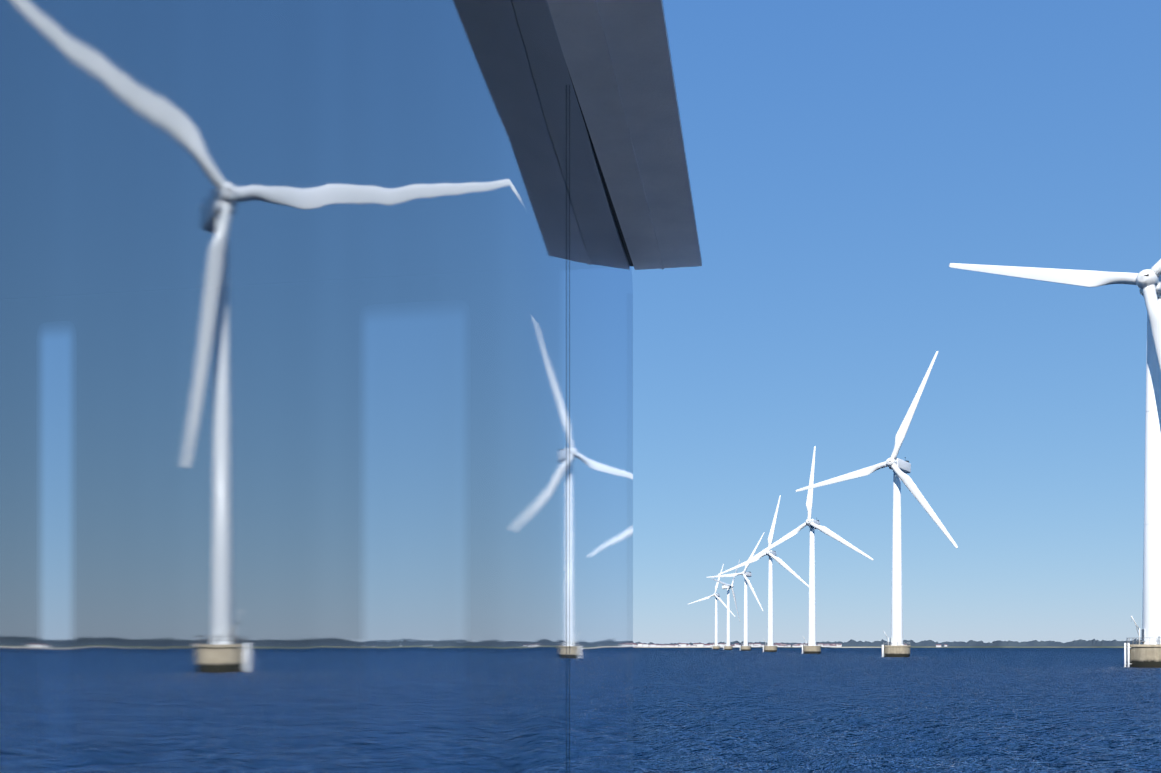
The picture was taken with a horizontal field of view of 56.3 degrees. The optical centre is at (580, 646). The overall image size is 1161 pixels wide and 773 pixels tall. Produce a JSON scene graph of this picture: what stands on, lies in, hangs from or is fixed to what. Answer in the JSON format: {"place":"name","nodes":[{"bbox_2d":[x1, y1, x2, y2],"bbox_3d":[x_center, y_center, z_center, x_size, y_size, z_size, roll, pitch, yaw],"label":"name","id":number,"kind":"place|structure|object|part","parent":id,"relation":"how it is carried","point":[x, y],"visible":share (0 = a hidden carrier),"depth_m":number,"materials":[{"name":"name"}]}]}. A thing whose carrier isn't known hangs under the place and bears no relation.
{"place":"outdoors","nodes":[
{"label":"outdoors","id":0,"kind":"place"},
{"bbox_2d":[633,639,1140,647],"bbox_3d":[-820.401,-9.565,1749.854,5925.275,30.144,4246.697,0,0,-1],"label":"shore terrain","id":1,"kind":"structure","parent":0,"point":[1079,643],"depth_m":3333.36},
{"bbox_2d":[633,643,946,646],"bbox_3d":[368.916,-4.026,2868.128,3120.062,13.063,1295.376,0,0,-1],"label":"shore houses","id":2,"kind":"structure","parent":1,"relation":"on","point":[735,645],"depth_m":3437.89,"materials":[{"name":"white"}]},
{"bbox_2d":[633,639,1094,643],"bbox_3d":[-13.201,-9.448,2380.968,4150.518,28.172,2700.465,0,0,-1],"label":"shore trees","id":3,"kind":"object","parent":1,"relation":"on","point":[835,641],"visible":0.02,"depth_m":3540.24,"materials":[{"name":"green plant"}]},
{"bbox_2d":[631,0,1160,643],"label":"sky","id":4,"kind":"structure","parent":0,"point":[841,155],"materials":[{"name":"blue"}]},
{"bbox_2d":[633,648,1160,772],"bbox_3d":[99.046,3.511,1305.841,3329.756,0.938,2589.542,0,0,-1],"label":"sea","id":5,"kind":"structure","parent":0,"point":[934,710],"depth_m":57.43,"materials":[{"name":"liquid"}]},
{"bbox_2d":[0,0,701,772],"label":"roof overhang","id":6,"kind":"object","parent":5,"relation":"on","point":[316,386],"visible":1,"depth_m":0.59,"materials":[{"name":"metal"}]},
{"bbox_3d":[-0.015,0.182,0.132,0.293,1.950,4.335,0,0,-1],"label":"cabin window","id":7,"kind":"part","parent":6,"relation":"part of","materials":[{"name":"glass"}]},
{"bbox_2d":[689,564,734,649],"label":"turbine","id":8,"kind":"object","parent":5,"relation":"in","point":[716,646],"visible":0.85,"depth_m":1278.42,"materials":[{"name":"metal"}]},
{"bbox_2d":[711,560,739,649],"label":"turbine","id":9,"kind":"object","parent":5,"relation":"in","point":[727,587],"visible":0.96,"depth_m":1097.71,"materials":[{"name":"metal"}]},
{"bbox_2d":[706,532,764,650],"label":"turbine","id":10,"kind":"object","parent":5,"relation":"in","point":[745,646],"visible":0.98,"depth_m":905.28,"materials":[{"name":"metal"}]},
{"bbox_2d":[718,495,808,651],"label":"turbine","id":11,"kind":"object","parent":5,"relation":"in","point":[771,646],"visible":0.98,"depth_m":705.15,"materials":[{"name":"metal"}]},
{"bbox_2d":[746,446,873,653],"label":"turbine","id":12,"kind":"object","parent":5,"relation":"in","point":[812,647],"visible":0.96,"depth_m":532.26,"materials":[{"name":"metal"}]},
{"bbox_2d":[796,351,957,656],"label":"turbine","id":13,"kind":"object","parent":5,"relation":"in","point":[897,646],"visible":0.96,"depth_m":360.41,"materials":[{"name":"metal"}]},
{"bbox_2d":[949,259,1160,667],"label":"turbine","id":14,"kind":"object","parent":5,"relation":"in","point":[1146,653],"visible":0.96,"depth_m":181.80,"materials":[{"name":"metal"}]}
]}

